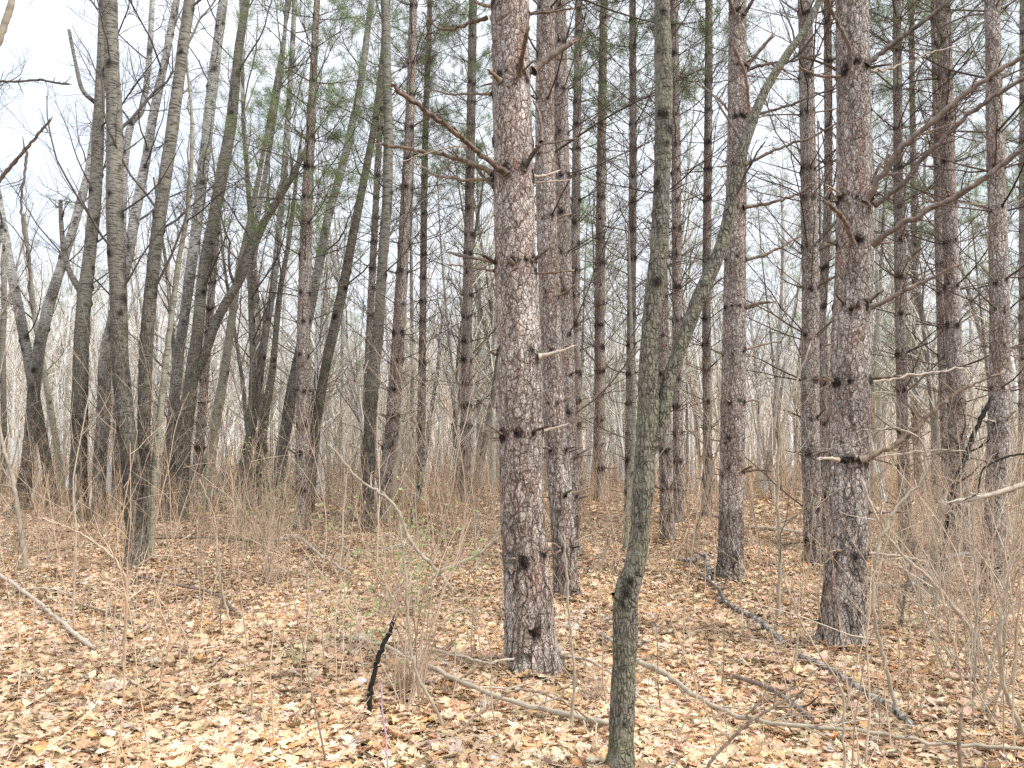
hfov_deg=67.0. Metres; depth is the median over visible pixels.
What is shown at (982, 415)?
charred snag
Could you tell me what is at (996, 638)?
thin sapling
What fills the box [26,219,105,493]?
bare tree
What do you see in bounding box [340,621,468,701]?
grass tuft
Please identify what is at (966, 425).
tall sapling
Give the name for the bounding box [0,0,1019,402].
sky
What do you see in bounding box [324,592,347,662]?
thin sapling
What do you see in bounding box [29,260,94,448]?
bare tree
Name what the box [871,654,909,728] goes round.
thin sapling
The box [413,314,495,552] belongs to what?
tall sapling
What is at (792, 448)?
tall sapling
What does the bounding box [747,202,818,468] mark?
bare tree
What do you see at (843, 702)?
sapling
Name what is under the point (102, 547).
sapling
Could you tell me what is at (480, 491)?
bare shrub
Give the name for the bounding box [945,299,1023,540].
tall sapling
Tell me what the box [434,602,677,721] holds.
fallen branch
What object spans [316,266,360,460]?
bare tree
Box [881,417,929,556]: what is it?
tall sapling
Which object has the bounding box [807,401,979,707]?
thin sapling
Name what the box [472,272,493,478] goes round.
bare tree
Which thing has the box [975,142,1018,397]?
background pine
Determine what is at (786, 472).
tall sapling
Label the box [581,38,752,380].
bare tree
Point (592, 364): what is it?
bare tree
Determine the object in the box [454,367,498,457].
tall sapling
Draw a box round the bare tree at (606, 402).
[580,298,621,477]
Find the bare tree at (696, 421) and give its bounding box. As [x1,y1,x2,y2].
[638,190,721,475]
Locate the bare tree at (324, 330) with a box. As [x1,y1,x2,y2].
[279,244,362,434]
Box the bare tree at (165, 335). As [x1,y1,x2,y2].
[138,234,234,475]
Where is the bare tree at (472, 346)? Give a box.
[442,278,493,479]
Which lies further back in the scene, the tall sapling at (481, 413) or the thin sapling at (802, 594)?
the tall sapling at (481, 413)
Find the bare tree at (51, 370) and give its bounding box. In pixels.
[23,291,66,457]
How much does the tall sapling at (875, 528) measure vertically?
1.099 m
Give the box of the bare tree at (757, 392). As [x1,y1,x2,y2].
[721,187,800,488]
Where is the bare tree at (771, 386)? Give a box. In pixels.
[754,310,791,426]
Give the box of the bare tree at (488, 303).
[451,226,498,474]
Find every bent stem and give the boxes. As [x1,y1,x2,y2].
[323,442,453,590]
[423,524,500,592]
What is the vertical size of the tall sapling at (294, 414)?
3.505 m
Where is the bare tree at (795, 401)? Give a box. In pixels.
[766,265,830,470]
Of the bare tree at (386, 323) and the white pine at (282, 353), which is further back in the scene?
the bare tree at (386, 323)
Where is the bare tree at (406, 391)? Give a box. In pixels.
[380,323,426,446]
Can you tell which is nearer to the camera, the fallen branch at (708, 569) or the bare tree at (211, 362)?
the fallen branch at (708, 569)
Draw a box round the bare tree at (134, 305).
[94,226,184,448]
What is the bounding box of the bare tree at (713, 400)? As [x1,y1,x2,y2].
[697,341,719,439]
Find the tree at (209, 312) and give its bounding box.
[128,130,287,505]
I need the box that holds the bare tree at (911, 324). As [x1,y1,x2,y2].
[873,213,969,427]
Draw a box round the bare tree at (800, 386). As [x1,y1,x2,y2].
[784,293,826,433]
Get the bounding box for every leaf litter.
[0,464,1023,524]
[0,515,1023,624]
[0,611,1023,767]
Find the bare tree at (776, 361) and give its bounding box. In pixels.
[746,159,822,493]
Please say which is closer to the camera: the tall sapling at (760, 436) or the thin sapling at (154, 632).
the thin sapling at (154, 632)
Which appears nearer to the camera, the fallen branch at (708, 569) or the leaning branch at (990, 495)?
the leaning branch at (990, 495)
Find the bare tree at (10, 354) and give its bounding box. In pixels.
[0,303,21,420]
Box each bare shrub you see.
[0,451,69,569]
[0,459,80,547]
[62,450,158,535]
[156,463,199,536]
[165,461,262,550]
[206,450,304,570]
[214,453,310,553]
[287,467,367,547]
[308,436,414,533]
[400,456,468,523]
[442,433,499,536]
[584,457,657,541]
[656,467,718,554]
[785,437,991,604]
[795,424,1018,630]
[797,444,897,529]
[806,424,978,570]
[821,388,1023,638]
[840,463,1023,674]
[848,479,1023,732]
[863,435,1023,688]
[871,445,959,557]
[873,404,1023,573]
[877,417,1022,593]
[886,447,983,531]
[905,397,1023,613]
[933,443,1023,610]
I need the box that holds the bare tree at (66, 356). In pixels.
[58,305,73,418]
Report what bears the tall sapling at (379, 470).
on the ground
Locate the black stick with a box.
[366,614,396,710]
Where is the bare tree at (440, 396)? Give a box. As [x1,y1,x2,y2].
[427,306,455,475]
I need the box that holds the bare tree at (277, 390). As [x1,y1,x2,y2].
[261,287,287,458]
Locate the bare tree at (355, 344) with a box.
[337,280,383,441]
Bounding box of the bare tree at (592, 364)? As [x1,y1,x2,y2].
[580,277,623,407]
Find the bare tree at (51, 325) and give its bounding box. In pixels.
[18,258,91,461]
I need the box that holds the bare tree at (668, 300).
[606,164,714,473]
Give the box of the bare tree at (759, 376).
[745,289,796,426]
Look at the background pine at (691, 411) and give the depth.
22.58 m
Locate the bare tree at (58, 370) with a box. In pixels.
[38,302,71,462]
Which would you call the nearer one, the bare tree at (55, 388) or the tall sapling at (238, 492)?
the tall sapling at (238, 492)
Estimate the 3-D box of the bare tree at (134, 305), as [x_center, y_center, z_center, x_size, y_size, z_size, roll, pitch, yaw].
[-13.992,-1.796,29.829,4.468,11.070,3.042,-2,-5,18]
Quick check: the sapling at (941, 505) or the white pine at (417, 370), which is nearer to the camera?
the sapling at (941, 505)
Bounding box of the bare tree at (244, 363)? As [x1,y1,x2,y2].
[227,283,280,423]
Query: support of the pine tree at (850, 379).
on the ground
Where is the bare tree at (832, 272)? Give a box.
[776,175,907,349]
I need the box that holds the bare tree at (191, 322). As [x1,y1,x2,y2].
[129,217,224,495]
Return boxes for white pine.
[23,298,74,427]
[236,144,316,437]
[313,191,364,477]
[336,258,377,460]
[401,320,430,423]
[439,99,536,491]
[580,185,625,487]
[586,239,639,479]
[746,181,801,484]
[826,119,929,495]
[872,166,938,481]
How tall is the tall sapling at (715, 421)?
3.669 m
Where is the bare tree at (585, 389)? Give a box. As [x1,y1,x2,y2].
[580,316,610,435]
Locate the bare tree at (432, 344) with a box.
[414,270,453,470]
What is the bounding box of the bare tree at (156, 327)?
[127,265,174,455]
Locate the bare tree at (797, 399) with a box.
[747,191,834,483]
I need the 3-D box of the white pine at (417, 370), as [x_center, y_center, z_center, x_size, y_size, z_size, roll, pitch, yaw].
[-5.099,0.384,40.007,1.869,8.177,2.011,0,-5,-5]
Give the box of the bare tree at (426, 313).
[405,264,450,440]
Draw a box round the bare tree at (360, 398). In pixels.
[349,352,384,433]
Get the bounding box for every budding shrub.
[201,416,334,584]
[288,472,492,711]
[306,571,387,678]
[354,497,433,618]
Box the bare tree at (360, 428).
[335,330,386,496]
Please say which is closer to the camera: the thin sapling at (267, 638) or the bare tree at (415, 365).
the thin sapling at (267, 638)
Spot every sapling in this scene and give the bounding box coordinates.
[0,241,66,422]
[0,361,25,473]
[0,417,57,645]
[0,425,31,568]
[0,459,79,705]
[0,602,11,658]
[2,428,61,582]
[6,375,82,527]
[7,310,187,578]
[7,549,30,612]
[7,557,39,695]
[13,412,63,518]
[13,472,48,570]
[15,383,68,474]
[17,427,64,511]
[22,407,89,521]
[23,439,65,509]
[27,431,90,600]
[32,436,214,760]
[36,457,60,503]
[37,501,167,670]
[42,306,133,433]
[42,524,54,568]
[44,407,70,472]
[50,500,68,566]
[51,523,74,617]
[52,474,91,628]
[55,479,98,567]
[58,424,111,492]
[64,391,118,531]
[64,403,118,526]
[68,374,169,532]
[68,419,93,486]
[77,417,184,767]
[78,573,94,641]
[79,528,102,581]
[87,410,114,474]
[87,415,112,464]
[87,549,119,654]
[88,507,122,643]
[104,414,161,647]
[106,355,177,519]
[108,311,229,559]
[108,527,146,615]
[110,412,120,518]
[111,496,162,649]
[111,527,146,648]
[114,373,225,533]
[114,592,147,647]
[128,494,139,575]
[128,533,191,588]
[131,415,223,611]
[131,507,161,617]
[131,519,160,586]
[132,402,222,669]
[133,368,178,525]
[134,470,179,593]
[139,569,185,693]
[143,429,189,603]
[150,577,161,637]
[152,605,160,654]
[157,355,211,475]
[159,599,202,683]
[161,521,182,606]
[162,482,191,579]
[177,377,230,531]
[182,515,205,602]
[186,380,294,715]
[187,373,256,535]
[187,553,227,634]
[190,436,280,598]
[193,464,244,620]
[194,540,215,630]
[201,465,220,526]
[205,323,283,520]
[208,486,238,620]
[211,480,255,637]
[215,448,235,503]
[218,428,240,499]
[218,611,292,743]
[220,438,255,493]
[223,467,260,572]
[225,412,269,523]
[226,360,286,504]
[228,460,246,525]
[228,520,344,760]
[235,445,278,572]
[249,617,273,668]
[254,347,288,446]
[256,461,266,531]
[258,368,337,577]
[261,374,324,443]
[264,486,296,596]
[264,492,286,555]
[271,558,288,637]
[272,534,284,589]
[287,309,370,533]
[288,557,317,603]
[293,379,353,497]
[294,553,316,667]
[295,546,317,629]
[298,507,313,587]
[303,560,329,618]
[306,485,343,611]
[316,361,361,479]
[319,418,398,592]
[320,430,346,483]
[322,390,425,575]
[323,369,365,511]
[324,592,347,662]
[326,417,364,570]
[330,374,384,527]
[331,490,382,617]
[337,555,349,617]
[342,322,407,476]
[342,543,359,608]
[344,481,377,581]
[346,297,476,552]
[350,392,385,468]
[353,310,445,531]
[368,284,450,544]
[373,389,440,577]
[374,444,401,510]
[374,477,396,621]
[375,514,443,725]
[378,283,468,555]
[379,342,457,558]
[396,468,425,535]
[403,392,499,654]
[403,513,438,627]
[404,432,436,514]
[407,465,458,665]
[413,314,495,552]
[414,396,498,558]
[420,304,496,535]
[433,431,482,594]
[439,364,484,504]
[446,492,480,656]
[449,333,498,470]
[451,575,513,703]
[453,479,491,571]
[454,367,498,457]
[454,436,491,519]
[456,373,497,491]
[459,460,497,526]
[464,476,499,591]
[468,596,503,748]
[472,454,502,613]
[486,456,498,513]
[544,390,599,452]
[544,500,559,628]
[548,530,585,728]
[557,567,566,638]
[575,371,619,544]
[577,362,613,481]
[580,371,624,508]
[582,316,636,425]
[582,532,615,587]
[593,448,616,518]
[594,406,624,506]
[594,484,695,612]
[594,557,621,703]
[597,438,673,571]
[607,386,652,507]
[637,619,661,708]
[642,505,697,736]
[650,450,676,581]
[669,578,716,749]
[671,314,757,529]
[671,400,710,534]
[672,408,692,496]
[674,334,773,527]
[674,447,722,613]
[676,383,766,541]
[678,462,716,582]
[679,471,721,654]
[682,527,698,572]
[687,357,760,565]
[688,236,812,567]
[690,458,712,509]
[692,438,756,560]
[696,606,758,689]
[704,437,717,597]
[704,517,793,719]
[706,687,807,767]
[708,405,762,550]
[712,412,772,493]
[712,452,719,506]
[715,386,773,517]
[717,660,735,734]
[723,554,747,617]
[736,378,996,708]
[744,393,797,492]
[745,395,794,536]
[745,437,761,514]
[747,388,794,453]
[751,371,793,469]
[752,424,800,526]
[752,527,777,579]
[752,582,776,628]
[756,395,799,509]
[757,342,828,619]
[758,430,800,520]
[759,345,800,434]
[759,399,791,504]
[760,392,790,488]
[763,577,870,767]
[767,666,810,722]
[771,516,845,700]
[772,364,800,503]
[772,406,800,490]
[773,481,833,661]
[777,570,789,622]
[782,271,908,521]
[784,458,802,513]
[784,516,820,594]
[786,396,828,515]
[786,492,824,626]
[789,481,818,637]
[790,332,930,513]
[791,538,813,605]
[791,543,804,611]
[792,476,847,647]
[794,588,812,678]
[799,573,816,627]
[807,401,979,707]
[810,533,821,583]
[814,507,821,607]
[816,590,859,767]
[829,308,943,547]
[829,517,884,766]
[838,603,910,767]
[842,633,898,746]
[867,568,886,614]
[868,497,897,579]
[868,516,886,623]
[870,323,913,444]
[870,359,917,477]
[870,374,914,481]
[870,382,923,509]
[870,410,896,537]
[870,490,898,574]
[871,498,894,612]
[871,529,895,599]
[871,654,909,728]
[872,258,940,541]
[872,382,892,447]
[874,400,927,537]
[874,406,909,504]
[874,459,895,577]
[876,434,919,618]
[877,537,897,608]
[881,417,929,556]
[881,537,919,626]
[883,452,991,697]
[885,560,924,690]
[890,480,953,620]
[891,401,927,496]
[898,448,948,569]
[900,610,943,743]
[901,411,958,574]
[904,610,930,674]
[914,488,1023,707]
[919,410,940,497]
[922,291,1023,527]
[928,374,1021,492]
[930,363,988,507]
[930,486,955,604]
[933,352,1023,563]
[934,401,1023,696]
[938,541,982,638]
[938,708,963,767]
[939,398,1022,508]
[939,539,974,649]
[943,513,1023,759]
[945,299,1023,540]
[945,427,1023,678]
[945,490,987,611]
[946,589,963,646]
[953,473,975,593]
[958,589,991,691]
[963,610,990,672]
[965,358,1016,462]
[966,370,1015,497]
[968,372,1023,542]
[969,340,1023,520]
[969,421,1023,524]
[975,465,1022,608]
[975,568,1023,661]
[975,609,1023,736]
[977,541,992,620]
[982,356,1023,524]
[985,350,1023,471]
[988,582,1023,653]
[989,509,1019,622]
[991,522,1022,643]
[995,569,1023,708]
[1003,454,1023,755]
[1010,425,1023,507]
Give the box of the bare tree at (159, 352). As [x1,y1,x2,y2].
[129,237,188,424]
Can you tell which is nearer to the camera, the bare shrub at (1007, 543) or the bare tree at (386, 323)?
the bare shrub at (1007, 543)
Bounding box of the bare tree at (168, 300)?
[93,159,227,418]
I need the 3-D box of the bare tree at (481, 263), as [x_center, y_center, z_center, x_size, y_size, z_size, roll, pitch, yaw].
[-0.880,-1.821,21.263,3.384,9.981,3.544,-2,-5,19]
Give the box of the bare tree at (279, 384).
[273,330,295,425]
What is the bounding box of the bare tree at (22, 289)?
[0,223,63,459]
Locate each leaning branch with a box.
[0,0,14,45]
[0,77,71,94]
[0,118,54,182]
[835,476,996,674]
[947,481,1023,512]
[963,453,1023,500]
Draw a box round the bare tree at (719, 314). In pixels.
[687,234,768,393]
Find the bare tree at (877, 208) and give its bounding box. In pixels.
[799,62,932,357]
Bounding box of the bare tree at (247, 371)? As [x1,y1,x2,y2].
[210,270,265,437]
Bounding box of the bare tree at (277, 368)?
[243,276,293,465]
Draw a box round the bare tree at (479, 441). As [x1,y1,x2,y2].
[426,112,493,478]
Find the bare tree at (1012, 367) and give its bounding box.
[920,102,1018,423]
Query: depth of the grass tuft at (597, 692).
4.77 m
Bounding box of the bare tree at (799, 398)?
[785,350,800,431]
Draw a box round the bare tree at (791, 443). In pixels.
[765,260,798,462]
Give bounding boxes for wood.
[0,230,1018,465]
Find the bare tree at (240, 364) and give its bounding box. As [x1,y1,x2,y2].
[176,119,296,475]
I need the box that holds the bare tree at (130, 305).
[59,273,152,507]
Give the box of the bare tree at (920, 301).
[871,141,986,502]
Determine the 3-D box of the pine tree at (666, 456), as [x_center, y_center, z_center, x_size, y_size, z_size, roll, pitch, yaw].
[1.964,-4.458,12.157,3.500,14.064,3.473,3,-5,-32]
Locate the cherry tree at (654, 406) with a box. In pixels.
[605,0,845,767]
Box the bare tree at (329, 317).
[287,179,359,478]
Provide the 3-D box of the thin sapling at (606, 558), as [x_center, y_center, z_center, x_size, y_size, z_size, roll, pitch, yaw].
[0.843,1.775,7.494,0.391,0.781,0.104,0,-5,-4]
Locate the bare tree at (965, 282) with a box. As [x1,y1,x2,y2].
[910,136,1018,483]
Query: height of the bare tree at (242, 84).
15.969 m
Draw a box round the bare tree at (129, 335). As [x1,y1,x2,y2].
[109,283,162,440]
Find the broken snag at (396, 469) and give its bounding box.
[387,412,404,522]
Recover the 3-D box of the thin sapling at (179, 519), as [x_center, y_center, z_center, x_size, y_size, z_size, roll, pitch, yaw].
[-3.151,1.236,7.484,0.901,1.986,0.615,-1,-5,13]
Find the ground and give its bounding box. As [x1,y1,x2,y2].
[0,453,1023,767]
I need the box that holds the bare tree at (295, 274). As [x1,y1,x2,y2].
[258,170,349,453]
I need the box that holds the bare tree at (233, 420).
[215,239,296,459]
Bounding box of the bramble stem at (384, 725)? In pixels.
[380,682,387,767]
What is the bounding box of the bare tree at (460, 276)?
[438,197,491,373]
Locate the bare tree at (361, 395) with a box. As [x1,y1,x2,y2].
[337,332,364,469]
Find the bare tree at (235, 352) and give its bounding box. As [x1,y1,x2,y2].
[215,301,246,429]
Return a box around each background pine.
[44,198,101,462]
[92,267,128,416]
[324,216,364,409]
[443,215,490,414]
[461,80,536,386]
[569,130,619,383]
[580,195,618,413]
[581,102,645,488]
[648,212,689,415]
[654,36,720,492]
[668,235,716,483]
[684,205,722,414]
[748,50,825,486]
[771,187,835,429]
[818,185,890,424]
[874,166,934,468]
[926,212,978,401]
[958,175,1017,424]
[959,211,988,448]
[964,125,1018,412]
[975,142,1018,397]
[981,268,1017,436]
[1005,141,1018,373]
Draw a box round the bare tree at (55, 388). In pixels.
[45,339,69,453]
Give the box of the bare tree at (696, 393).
[619,140,746,493]
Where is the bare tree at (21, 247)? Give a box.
[0,176,54,386]
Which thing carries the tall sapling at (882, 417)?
on the ground
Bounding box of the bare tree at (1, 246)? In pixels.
[0,234,32,327]
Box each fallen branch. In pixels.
[0,573,96,650]
[75,601,132,622]
[134,568,247,616]
[154,522,261,543]
[254,522,365,578]
[319,504,360,519]
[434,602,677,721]
[457,684,593,733]
[597,631,649,645]
[636,651,1023,753]
[673,548,733,578]
[699,572,737,604]
[732,674,819,728]
[868,530,981,588]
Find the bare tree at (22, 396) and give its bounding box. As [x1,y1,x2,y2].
[6,252,71,473]
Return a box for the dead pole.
[407,304,444,529]
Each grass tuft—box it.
[281,646,319,667]
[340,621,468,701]
[556,657,611,704]
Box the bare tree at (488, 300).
[430,188,498,423]
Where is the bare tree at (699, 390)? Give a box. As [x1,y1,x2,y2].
[682,310,720,429]
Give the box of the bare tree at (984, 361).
[964,302,1017,459]
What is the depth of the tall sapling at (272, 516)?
10.75 m
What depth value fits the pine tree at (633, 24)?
15.53 m
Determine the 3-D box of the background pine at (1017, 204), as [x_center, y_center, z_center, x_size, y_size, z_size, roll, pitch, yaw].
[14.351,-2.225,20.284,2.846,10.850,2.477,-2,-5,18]
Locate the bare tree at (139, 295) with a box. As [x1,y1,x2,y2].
[84,178,184,463]
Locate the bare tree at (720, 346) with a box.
[684,225,768,421]
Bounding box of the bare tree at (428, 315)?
[383,222,455,479]
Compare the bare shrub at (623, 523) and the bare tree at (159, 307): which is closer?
the bare shrub at (623, 523)
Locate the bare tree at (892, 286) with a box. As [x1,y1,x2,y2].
[873,238,932,484]
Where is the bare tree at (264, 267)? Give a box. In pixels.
[217,188,282,495]
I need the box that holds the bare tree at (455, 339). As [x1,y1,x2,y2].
[438,237,488,463]
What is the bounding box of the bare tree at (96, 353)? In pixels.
[51,231,138,496]
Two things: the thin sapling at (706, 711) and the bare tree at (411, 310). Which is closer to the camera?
the thin sapling at (706, 711)
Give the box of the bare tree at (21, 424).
[0,321,58,437]
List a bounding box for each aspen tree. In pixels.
[0,0,252,570]
[0,44,33,494]
[0,151,71,502]
[43,0,182,524]
[73,0,281,556]
[129,0,250,559]
[159,0,341,522]
[169,0,355,526]
[181,0,310,512]
[233,72,339,506]
[295,0,457,532]
[310,0,461,514]
[601,158,669,550]
[832,108,929,492]
[874,138,931,448]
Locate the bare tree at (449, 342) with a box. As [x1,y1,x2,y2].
[385,149,488,454]
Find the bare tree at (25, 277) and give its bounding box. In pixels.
[0,152,60,335]
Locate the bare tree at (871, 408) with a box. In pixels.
[825,286,895,501]
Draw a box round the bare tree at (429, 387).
[415,340,442,427]
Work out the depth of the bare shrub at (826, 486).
11.19 m
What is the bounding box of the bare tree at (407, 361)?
[386,280,431,412]
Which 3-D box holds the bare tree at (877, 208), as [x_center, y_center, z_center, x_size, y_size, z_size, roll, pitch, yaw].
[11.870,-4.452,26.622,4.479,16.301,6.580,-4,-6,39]
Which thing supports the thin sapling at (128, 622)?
on the ground
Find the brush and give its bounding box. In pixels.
[0,360,1023,585]
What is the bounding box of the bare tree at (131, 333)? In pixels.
[127,297,139,378]
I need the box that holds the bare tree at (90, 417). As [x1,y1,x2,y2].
[46,226,148,491]
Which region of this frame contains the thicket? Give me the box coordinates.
[0,266,1023,506]
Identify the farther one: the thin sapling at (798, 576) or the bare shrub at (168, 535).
the bare shrub at (168, 535)
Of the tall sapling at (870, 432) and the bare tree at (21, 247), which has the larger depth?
the bare tree at (21, 247)
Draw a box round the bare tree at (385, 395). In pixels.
[376,335,417,429]
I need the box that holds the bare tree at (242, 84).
[138,0,335,493]
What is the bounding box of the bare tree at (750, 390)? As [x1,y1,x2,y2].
[746,327,766,468]
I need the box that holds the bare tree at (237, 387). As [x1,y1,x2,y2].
[219,299,248,458]
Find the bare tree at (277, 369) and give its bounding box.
[275,327,290,416]
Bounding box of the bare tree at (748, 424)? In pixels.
[715,304,763,468]
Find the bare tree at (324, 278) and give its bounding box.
[280,139,366,493]
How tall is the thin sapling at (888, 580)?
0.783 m
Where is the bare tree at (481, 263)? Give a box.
[404,143,497,492]
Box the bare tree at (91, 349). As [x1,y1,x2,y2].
[55,303,107,425]
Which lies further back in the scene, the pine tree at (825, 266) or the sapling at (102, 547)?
the pine tree at (825, 266)
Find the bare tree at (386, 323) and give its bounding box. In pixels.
[355,238,409,402]
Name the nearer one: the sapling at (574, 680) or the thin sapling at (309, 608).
the sapling at (574, 680)
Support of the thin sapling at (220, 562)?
on the ground
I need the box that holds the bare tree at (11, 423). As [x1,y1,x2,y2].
[0,314,32,482]
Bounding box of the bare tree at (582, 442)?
[581,381,585,462]
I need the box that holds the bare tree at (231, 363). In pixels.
[213,311,247,427]
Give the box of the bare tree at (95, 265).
[42,161,142,423]
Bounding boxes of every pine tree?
[175,0,424,531]
[296,0,442,505]
[314,0,492,522]
[324,0,491,499]
[373,0,708,681]
[386,0,536,502]
[469,0,739,598]
[471,0,706,558]
[529,0,691,501]
[530,0,646,507]
[530,0,723,520]
[570,0,726,542]
[580,0,762,522]
[609,0,799,517]
[673,0,944,566]
[691,0,836,582]
[708,0,938,544]
[772,0,1023,549]
[795,0,1023,650]
[819,0,1023,552]
[832,0,986,491]
[833,0,1023,528]
[869,0,1023,596]
[952,0,1023,505]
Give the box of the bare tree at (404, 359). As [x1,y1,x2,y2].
[376,270,429,426]
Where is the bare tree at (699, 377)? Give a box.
[668,252,721,488]
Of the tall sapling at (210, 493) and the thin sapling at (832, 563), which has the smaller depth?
the thin sapling at (832, 563)
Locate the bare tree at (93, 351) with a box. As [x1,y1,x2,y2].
[62,274,105,462]
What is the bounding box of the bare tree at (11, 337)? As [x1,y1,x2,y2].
[0,290,23,414]
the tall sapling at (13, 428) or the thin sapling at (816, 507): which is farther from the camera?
the tall sapling at (13, 428)
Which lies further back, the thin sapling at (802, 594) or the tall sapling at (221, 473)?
the tall sapling at (221, 473)
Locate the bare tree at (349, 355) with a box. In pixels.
[267,64,417,500]
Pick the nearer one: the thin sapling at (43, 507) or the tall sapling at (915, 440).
the thin sapling at (43, 507)
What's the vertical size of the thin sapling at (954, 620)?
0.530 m
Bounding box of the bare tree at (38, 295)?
[7,274,72,419]
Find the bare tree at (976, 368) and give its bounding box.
[965,287,988,435]
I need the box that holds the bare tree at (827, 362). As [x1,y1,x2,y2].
[760,99,881,436]
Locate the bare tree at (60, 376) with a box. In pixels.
[50,307,74,432]
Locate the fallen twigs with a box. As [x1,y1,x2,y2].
[0,500,1023,767]
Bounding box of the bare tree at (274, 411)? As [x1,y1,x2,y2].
[243,286,292,437]
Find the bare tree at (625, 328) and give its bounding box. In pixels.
[610,251,643,417]
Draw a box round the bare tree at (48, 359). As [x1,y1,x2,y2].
[11,319,65,428]
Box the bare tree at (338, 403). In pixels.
[329,339,361,463]
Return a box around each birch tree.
[0,0,135,509]
[0,31,60,508]
[8,0,179,509]
[88,0,236,523]
[150,0,235,514]
[208,0,357,502]
[255,0,389,518]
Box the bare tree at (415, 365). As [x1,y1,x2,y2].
[387,274,435,432]
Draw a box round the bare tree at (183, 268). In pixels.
[153,226,221,395]
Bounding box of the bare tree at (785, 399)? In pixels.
[780,342,797,453]
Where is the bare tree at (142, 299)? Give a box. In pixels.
[69,228,187,399]
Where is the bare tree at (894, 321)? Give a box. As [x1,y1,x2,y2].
[873,203,936,407]
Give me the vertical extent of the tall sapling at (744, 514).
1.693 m
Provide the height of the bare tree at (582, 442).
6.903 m
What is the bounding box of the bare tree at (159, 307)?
[106,186,219,465]
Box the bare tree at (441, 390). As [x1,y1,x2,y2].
[416,318,455,473]
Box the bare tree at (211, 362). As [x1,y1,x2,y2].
[154,215,240,475]
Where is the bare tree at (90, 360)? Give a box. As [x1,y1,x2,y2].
[56,292,133,493]
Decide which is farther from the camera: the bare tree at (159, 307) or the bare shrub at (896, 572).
the bare tree at (159, 307)
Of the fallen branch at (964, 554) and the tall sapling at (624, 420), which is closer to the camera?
the fallen branch at (964, 554)
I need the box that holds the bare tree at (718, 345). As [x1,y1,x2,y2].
[697,282,768,416]
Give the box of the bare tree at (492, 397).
[412,77,592,490]
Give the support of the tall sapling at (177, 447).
on the ground
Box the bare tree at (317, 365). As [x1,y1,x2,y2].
[234,167,364,494]
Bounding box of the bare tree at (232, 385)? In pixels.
[208,295,248,461]
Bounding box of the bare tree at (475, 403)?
[449,265,492,465]
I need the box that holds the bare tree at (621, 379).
[605,304,640,476]
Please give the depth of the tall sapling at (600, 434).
16.55 m
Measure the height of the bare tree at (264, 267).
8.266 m
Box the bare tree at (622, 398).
[605,296,640,480]
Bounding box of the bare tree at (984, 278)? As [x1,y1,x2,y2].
[959,162,1018,388]
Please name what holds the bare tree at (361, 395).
on the ground
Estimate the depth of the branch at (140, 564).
5.51 m
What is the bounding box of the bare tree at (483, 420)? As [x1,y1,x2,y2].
[472,368,497,471]
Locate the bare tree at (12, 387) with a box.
[0,337,26,454]
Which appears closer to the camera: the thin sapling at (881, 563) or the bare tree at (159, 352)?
the thin sapling at (881, 563)
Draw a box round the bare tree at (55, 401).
[17,310,72,497]
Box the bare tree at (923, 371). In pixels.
[888,311,936,429]
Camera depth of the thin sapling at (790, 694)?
4.36 m
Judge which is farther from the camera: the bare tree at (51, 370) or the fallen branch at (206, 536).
the bare tree at (51, 370)
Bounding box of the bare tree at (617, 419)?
[580,267,637,469]
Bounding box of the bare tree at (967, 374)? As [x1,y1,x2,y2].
[922,300,979,433]
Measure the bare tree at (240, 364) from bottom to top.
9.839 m
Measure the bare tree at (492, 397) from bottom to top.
13.628 m
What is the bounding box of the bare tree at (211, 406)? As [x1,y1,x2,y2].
[183,327,231,496]
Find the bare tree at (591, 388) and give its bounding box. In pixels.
[580,171,643,486]
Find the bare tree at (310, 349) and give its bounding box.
[275,254,348,425]
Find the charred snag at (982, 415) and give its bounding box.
[940,394,991,570]
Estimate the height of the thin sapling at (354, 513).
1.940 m
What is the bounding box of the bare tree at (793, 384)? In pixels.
[781,356,800,429]
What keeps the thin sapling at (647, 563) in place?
on the ground
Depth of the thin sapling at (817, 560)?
8.69 m
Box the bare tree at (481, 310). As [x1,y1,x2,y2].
[428,141,498,421]
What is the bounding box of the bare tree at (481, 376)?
[471,248,498,434]
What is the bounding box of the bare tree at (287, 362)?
[262,280,296,459]
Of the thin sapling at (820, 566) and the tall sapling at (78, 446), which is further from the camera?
the tall sapling at (78, 446)
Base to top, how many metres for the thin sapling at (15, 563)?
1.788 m
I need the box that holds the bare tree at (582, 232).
[535,117,623,474]
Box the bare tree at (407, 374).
[380,299,431,468]
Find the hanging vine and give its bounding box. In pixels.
[0,150,43,313]
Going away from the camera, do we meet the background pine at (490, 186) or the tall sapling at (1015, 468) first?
the tall sapling at (1015, 468)
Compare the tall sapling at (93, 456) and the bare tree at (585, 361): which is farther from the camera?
the bare tree at (585, 361)
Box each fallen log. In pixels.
[718,597,782,640]
[744,526,802,535]
[797,653,915,729]
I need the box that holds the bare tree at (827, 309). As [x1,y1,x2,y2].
[791,254,834,346]
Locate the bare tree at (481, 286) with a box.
[428,152,494,441]
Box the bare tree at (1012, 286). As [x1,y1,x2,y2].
[961,129,1018,355]
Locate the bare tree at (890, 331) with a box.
[873,177,936,404]
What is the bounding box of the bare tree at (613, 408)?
[581,199,647,482]
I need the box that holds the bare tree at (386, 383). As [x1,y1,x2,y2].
[378,357,386,424]
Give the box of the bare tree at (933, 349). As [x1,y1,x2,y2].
[920,273,967,428]
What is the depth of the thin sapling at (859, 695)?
3.42 m
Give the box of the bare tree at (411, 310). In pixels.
[353,67,464,477]
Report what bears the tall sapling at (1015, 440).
on the ground
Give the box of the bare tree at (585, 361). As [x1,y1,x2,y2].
[581,315,624,421]
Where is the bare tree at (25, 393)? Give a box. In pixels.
[6,113,158,472]
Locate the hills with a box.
[9,388,983,454]
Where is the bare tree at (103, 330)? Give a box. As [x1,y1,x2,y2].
[89,265,135,384]

